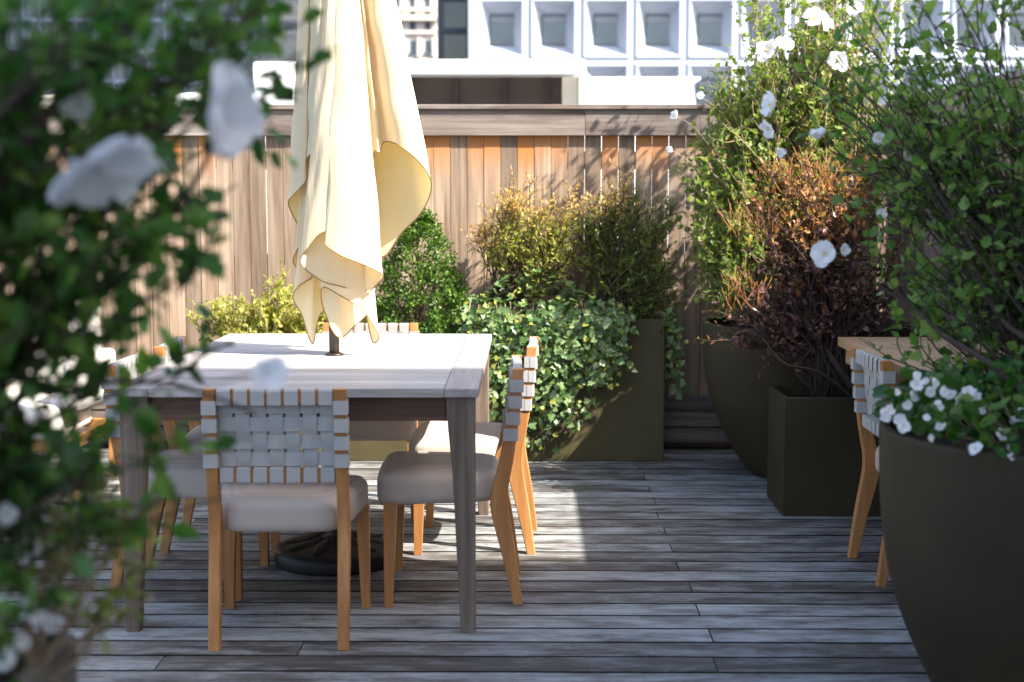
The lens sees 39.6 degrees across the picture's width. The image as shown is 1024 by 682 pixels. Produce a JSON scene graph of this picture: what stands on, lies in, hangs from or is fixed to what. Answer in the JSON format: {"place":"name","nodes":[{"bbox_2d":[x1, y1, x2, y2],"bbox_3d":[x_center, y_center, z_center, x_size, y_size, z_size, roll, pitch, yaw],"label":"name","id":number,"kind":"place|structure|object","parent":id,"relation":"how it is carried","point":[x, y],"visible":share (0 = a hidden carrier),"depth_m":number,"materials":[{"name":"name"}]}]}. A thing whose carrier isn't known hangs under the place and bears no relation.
{"place":"outdoors","nodes":[
{"label":"outdoors","id":0,"kind":"place"},
{"bbox_2d":[8,0,298,94],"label":"glass tower","id":1,"kind":"structure","parent":0,"point":[117,77],"depth_m":49.36,"materials":[{"name":"grey glass"}]},
{"bbox_2d":[85,447,733,449],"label":"roof slab","id":2,"kind":"structure","parent":0,"point":[682,448],"depth_m":7.76,"materials":[{"name":"concrete"}]},
{"bbox_2d":[84,254,732,447],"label":"roof kerb","id":3,"kind":"structure","parent":2,"relation":"on","point":[697,445],"depth_m":7.71,"materials":[{"name":"wood"}]},
{"bbox_2d":[0,104,887,442],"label":"wooden fence","id":4,"kind":"object","parent":2,"relation":"on","point":[544,142],"visible":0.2,"depth_m":7.36,"materials":[{"name":"brown wood"}]},
{"bbox_2d":[0,448,929,681],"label":"deck","id":5,"kind":"structure","parent":2,"relation":"on","point":[695,565],"depth_m":4.64,"materials":[{"name":"grey wood"}]},
{"bbox_2d":[0,632,77,681],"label":"planter box","id":6,"kind":"object","parent":5,"relation":"on","point":[47,671],"visible":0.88,"depth_m":1.90,"materials":[{"name":"paint"}]},
{"bbox_2d":[0,494,92,681],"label":"begonia","id":7,"kind":"object","parent":6,"relation":"in","point":[8,515],"visible":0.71,"depth_m":1.79,"materials":[{"name":"white plant"}]},
{"bbox_2d":[3,445,171,681],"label":"shrub","id":8,"kind":"object","parent":6,"relation":"on","point":[60,573],"visible":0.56,"depth_m":1.89,"materials":[{"name":"green plant"}]},
{"bbox_2d":[0,0,340,666],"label":"hibiscus bush","id":9,"kind":"object","parent":6,"relation":"in","point":[122,157],"visible":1,"depth_m":1.72,"materials":[{"name":"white plant"}]},
{"bbox_2d":[3,302,115,499],"bbox_3d":[-2.217,0.251,6.337,0.800,0.842,0.692,0,6,1],"label":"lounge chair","id":10,"kind":"object","parent":5,"relation":"on","point":[87,420],"visible":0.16,"depth_m":6.28,"materials":[{"name":"brown wood"}]},
{"bbox_2d":[103,355,270,600],"bbox_3d":[-1.086,0.443,4.843,0.480,0.769,0.464,0,6,2],"label":"dining chair","id":11,"kind":"object","parent":5,"relation":"on","point":[186,472],"visible":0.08,"depth_m":4.66,"materials":[{"name":"brown wood"}]},
{"bbox_2d":[153,336,287,554],"bbox_3d":[-1.070,0.383,5.425,0.480,0.769,0.464,0,6,-1],"label":"dining chair","id":12,"kind":"object","parent":5,"relation":"on","point":[170,426],"visible":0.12,"depth_m":5.25,"materials":[{"name":"brown wood"}]},
{"bbox_2d":[201,388,370,650],"bbox_3d":[-0.684,0.495,4.340,0.464,0.769,0.480,0,6,-1],"label":"dining chair","id":13,"kind":"object","parent":5,"relation":"on","point":[331,493],"visible":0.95,"depth_m":4.13,"materials":[{"name":"brown wood"}]},
{"bbox_2d":[114,334,491,632],"bbox_3d":[-0.635,0.428,5.088,1.088,0.750,1.652,0,6,1],"label":"dining table","id":14,"kind":"object","parent":5,"relation":"on","point":[408,377],"visible":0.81,"depth_m":4.32,"materials":[{"name":"grey wood"}]},
{"bbox_2d":[300,431,320,451],"bbox_3d":[-1.248,0.329,7.241,0.600,0.500,0.350,0,6,1],"label":"planter box","id":15,"kind":"object","parent":5,"relation":"on","point":[301,433],"depth_m":7.08,"materials":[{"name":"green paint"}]},
{"bbox_2d":[183,257,366,341],"bbox_3d":[-1.177,-0.110,7.133,0.926,0.618,0.436,0,6,1],"label":"lime shrub","id":16,"kind":"object","parent":15,"relation":"in","point":[262,316],"visible":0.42,"depth_m":7.08,"materials":[{"name":"green plant"}]},
{"bbox_2d":[274,0,431,576],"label":"patio umbrella","id":17,"kind":"object","parent":5,"relation":"on","point":[360,189],"visible":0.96,"depth_m":4.93,"materials":[{"name":"beige fabric"}]},
{"bbox_2d":[303,323,418,520],"bbox_3d":[-0.613,0.327,5.956,0.464,0.769,0.480,0,6,1],"label":"dining chair","id":18,"kind":"object","parent":5,"relation":"on","point":[381,430],"visible":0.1,"depth_m":5.73,"materials":[{"name":"beige fabric"}]},
{"bbox_2d":[348,406,446,460],"bbox_3d":[-0.536,0.300,7.228,0.575,0.560,0.355,0,6,1],"label":"planter box","id":19,"kind":"object","parent":5,"relation":"on","point":[370,450],"visible":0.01,"depth_m":7.08,"materials":[{"name":"green paint"}]},
{"bbox_2d":[365,207,471,333],"bbox_3d":[-0.469,-0.304,7.150,0.616,0.813,0.437,0,6,1],"label":"boxwood shrub","id":20,"kind":"object","parent":19,"relation":"on","point":[427,223],"visible":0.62,"depth_m":7.08,"materials":[{"name":"green plant"}]},
{"bbox_2d":[377,355,523,606],"bbox_3d":[-0.204,0.451,4.769,0.480,0.769,0.464,0,6,-1],"label":"dining chair","id":21,"kind":"object","parent":5,"relation":"on","point":[413,477],"visible":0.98,"depth_m":4.57,"materials":[{"name":"beige fabric"}]},
{"bbox_2d":[409,336,538,554],"bbox_3d":[-0.143,0.383,5.420,0.480,0.769,0.464,0,6,2],"label":"dining chair","id":22,"kind":"object","parent":5,"relation":"on","point":[432,436],"visible":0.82,"depth_m":5.23,"materials":[{"name":"brown wood"}]},
{"bbox_2d":[465,313,664,460],"bbox_3d":[0.264,0.227,7.212,0.984,0.708,0.355,0,6,1],"label":"planter box","id":23,"kind":"object","parent":5,"relation":"on","point":[625,422],"visible":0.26,"depth_m":7.05,"materials":[{"name":"green paint"}]},
{"bbox_2d":[460,166,593,314],"bbox_3d":[0.073,-0.476,7.137,0.672,0.818,0.432,0,6,1],"label":"nandina shrub","id":24,"kind":"object","parent":23,"relation":"in","point":[541,243],"visible":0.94,"depth_m":7.08,"materials":[{"name":"green plant"}]},
{"bbox_2d":[454,264,690,453],"bbox_3d":[0.302,0.094,7.101,1.179,0.984,0.434,0,6,1],"label":"ivy","id":25,"kind":"object","parent":23,"relation":"in","point":[561,321],"visible":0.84,"depth_m":6.96,"materials":[{"name":"green plant"}]},
{"bbox_2d":[557,157,691,337],"bbox_3d":[0.548,-0.426,7.115,0.710,0.984,0.415,0,6,1],"label":"nandina shrub","id":26,"kind":"object","parent":23,"relation":"in","point":[619,271],"visible":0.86,"depth_m":7.07,"materials":[{"name":"green plant"}]},
{"bbox_2d":[703,316,910,478],"bbox_3d":[1.382,0.269,6.731,0.957,0.724,0.957,0,6,1],"label":"round pot","id":27,"kind":"object","parent":5,"relation":"on","point":[738,389],"visible":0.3,"depth_m":6.47,"materials":[{"name":"green paint"}]},
{"bbox_2d":[767,385,880,515],"bbox_3d":[1.364,0.458,6.035,0.492,0.493,0.383,0,6,1],"label":"planter cube","id":28,"kind":"object","parent":5,"relation":"on","point":[814,463],"visible":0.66,"depth_m":5.85,"materials":[{"name":"green paint"}]},
{"bbox_2d":[692,140,912,396],"bbox_3d":[1.279,-0.318,6.074,1.079,1.151,0.572,-2,6,-22],"label":"purple shrub","id":29,"kind":"object","parent":28,"relation":"in","point":[827,288],"visible":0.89,"depth_m":5.99,"materials":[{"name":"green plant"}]},
{"bbox_2d":[847,348,895,586],"bbox_3d":[1.470,0.428,4.987,0.480,0.769,0.464,0,6,-1],"label":"dining chair","id":30,"kind":"object","parent":5,"relation":"on","point":[871,371],"visible":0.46,"depth_m":5.13,"materials":[{"name":"brown wood"}]},
{"bbox_2d":[838,337,1004,397],"bbox_3d":[1.592,0.419,5.221,0.524,0.740,1.300,0,6,1],"label":"side table","id":31,"kind":"object","parent":5,"relation":"on","point":[849,343],"visible":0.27,"depth_m":5.45,"materials":[{"name":"brown wood"}]},
{"bbox_2d":[879,403,1023,681],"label":"round pot","id":32,"kind":"object","parent":5,"relation":"on","point":[952,518],"visible":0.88,"depth_m":3.22,"materials":[{"name":"green paint"}]},
{"bbox_2d":[759,0,1023,417],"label":"hibiscus bush","id":33,"kind":"object","parent":32,"relation":"in","point":[991,283],"visible":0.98,"depth_m":3.65,"materials":[{"name":"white plant"}]},
{"bbox_2d":[871,354,1023,459],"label":"begonia","id":34,"kind":"object","parent":32,"relation":"in","point":[912,403],"visible":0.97,"depth_m":3.30,"materials":[{"name":"white plant"}]},
{"bbox_2d":[882,69,1023,390],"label":"side fence","id":35,"kind":"object","parent":5,"relation":"on","point":[929,251],"visible":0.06,"depth_m":6.59,"materials":[{"name":"brown wood"}]},
{"bbox_2d":[396,0,436,59],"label":"stone tower","id":36,"kind":"structure","parent":0,"point":[418,18],"depth_m":108.14,"materials":[{"name":"white stone"}]},
{"bbox_2d":[408,0,415,6],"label":"window","id":37,"kind":"structure","parent":36,"relation":"in","point":[412,2],"depth_m":107.97,"materials":[{"name":"grey glass"}]},
{"bbox_2d":[408,21,416,29],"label":"window","id":38,"kind":"structure","parent":36,"relation":"in","point":[412,23],"depth_m":108.15,"materials":[{"name":"grey glass"}]},
{"bbox_2d":[409,40,416,53],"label":"window","id":39,"kind":"structure","parent":36,"relation":"in","point":[412,42],"depth_m":108.31,"materials":[{"name":"grey glass"}]},
{"bbox_2d":[423,0,431,6],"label":"window","id":40,"kind":"structure","parent":36,"relation":"in","point":[427,2],"depth_m":107.97,"materials":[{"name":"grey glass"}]},
{"bbox_2d":[424,40,431,53],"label":"window","id":41,"kind":"structure","parent":36,"relation":"in","point":[427,42],"depth_m":108.29,"materials":[{"name":"grey glass"}]},
{"bbox_2d":[424,21,431,29],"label":"window","id":42,"kind":"structure","parent":36,"relation":"in","point":[427,23],"depth_m":108.13,"materials":[{"name":"grey glass"}]},
{"bbox_2d":[437,0,1023,229],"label":"office building","id":43,"kind":"structure","parent":0,"point":[646,38],"depth_m":73.97,"materials":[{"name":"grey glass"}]},
{"bbox_2d":[475,0,527,59],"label":"window","id":44,"kind":"structure","parent":43,"relation":"in","point":[501,26],"depth_m":73.99,"materials":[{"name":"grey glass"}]},
{"bbox_2d":[528,0,579,59],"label":"window","id":45,"kind":"structure","parent":43,"relation":"in","point":[553,25],"depth_m":74.01,"materials":[{"name":"grey glass"}]},
{"bbox_2d":[580,0,632,60],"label":"window","id":46,"kind":"structure","parent":43,"relation":"in","point":[605,25],"depth_m":73.93,"materials":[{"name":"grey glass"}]},
{"bbox_2d":[584,61,631,76],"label":"window","id":47,"kind":"structure","parent":43,"relation":"in","point":[594,68],"depth_m":73.88,"materials":[{"name":"grey glass"}]},
{"bbox_2d":[632,61,683,76],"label":"window","id":48,"kind":"structure","parent":43,"relation":"in","point":[639,68],"depth_m":73.86,"materials":[{"name":"grey glass"}]},
{"bbox_2d":[632,0,684,60],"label":"window","id":49,"kind":"structure","parent":43,"relation":"in","point":[658,31],"depth_m":73.90,"materials":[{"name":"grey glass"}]},
{"bbox_2d":[684,61,736,103],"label":"window","id":50,"kind":"structure","parent":43,"relation":"in","point":[692,68],"depth_m":74.22,"materials":[{"name":"grey glass"}]},
{"bbox_2d":[685,0,737,60],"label":"window","id":51,"kind":"structure","parent":43,"relation":"in","point":[710,25],"depth_m":73.92,"materials":[{"name":"grey glass"}]},
{"bbox_2d":[737,61,788,103],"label":"window","id":52,"kind":"structure","parent":43,"relation":"in","point":[739,63],"depth_m":73.83,"materials":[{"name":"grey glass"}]},
{"bbox_2d":[737,0,789,60],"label":"window","id":53,"kind":"structure","parent":43,"relation":"in","point":[748,26],"depth_m":73.77,"materials":[{"name":"grey glass"}]},
{"bbox_2d":[790,0,841,54],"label":"window","id":54,"kind":"structure","parent":43,"relation":"in","point":[796,18],"depth_m":73.52,"materials":[{"name":"grey glass"}]},
{"bbox_2d":[842,0,895,60],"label":"window","id":55,"kind":"structure","parent":43,"relation":"in","point":[886,3],"depth_m":73.70,"materials":[{"name":"grey glass"}]},
{"bbox_2d":[847,61,893,103],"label":"window","id":56,"kind":"structure","parent":43,"relation":"in","point":[882,101],"depth_m":74.06,"materials":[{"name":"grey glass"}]},
{"bbox_2d":[894,61,945,93],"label":"window","id":57,"kind":"structure","parent":43,"relation":"in","point":[904,79],"depth_m":74.03,"materials":[{"name":"grey glass"}]},
{"bbox_2d":[894,0,948,60],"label":"window","id":58,"kind":"structure","parent":43,"relation":"in","point":[942,5],"depth_m":73.81,"materials":[{"name":"grey glass"}]},
{"bbox_2d":[946,61,998,85],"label":"window","id":59,"kind":"structure","parent":43,"relation":"in","point":[979,62],"depth_m":73.69,"materials":[{"name":"grey glass"}]},
{"bbox_2d":[947,0,1000,60],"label":"window","id":60,"kind":"structure","parent":43,"relation":"in","point":[959,24],"depth_m":73.81,"materials":[{"name":"grey glass"}]},
{"bbox_2d":[999,61,1023,74],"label":"window","id":61,"kind":"structure","parent":43,"relation":"in","point":[1008,63],"depth_m":73.61,"materials":[{"name":"grey glass"}]},
{"bbox_2d":[1000,0,1023,60],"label":"window","id":62,"kind":"structure","parent":43,"relation":"in","point":[1009,30],"depth_m":74.10,"materials":[{"name":"grey glass"}]},
{"bbox_2d":[665,0,916,326],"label":"hibiscus bush","id":63,"kind":"object","parent":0,"point":[747,144],"visible":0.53,"depth_m":6.66,"materials":[{"name":"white plant"}]},
{"bbox_3d":[0.191,10.081,20.301,60.000,22.200,21.700,0,6,1],"label":"neighbouring rooftop","id":64,"kind":"object","parent":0,"visible":0},
{"bbox_2d":[43,93,249,215],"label":"parapet wall","id":65,"kind":"structure","parent":64,"relation":"on","point":[188,95],"depth_m":16.64,"materials":[{"name":"white paint"}]},
{"bbox_2d":[253,59,699,253],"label":"roof pavilion","id":66,"kind":"structure","parent":64,"relation":"on","point":[555,81],"depth_m":13.92,"materials":[{"name":"white metal"}]}
]}

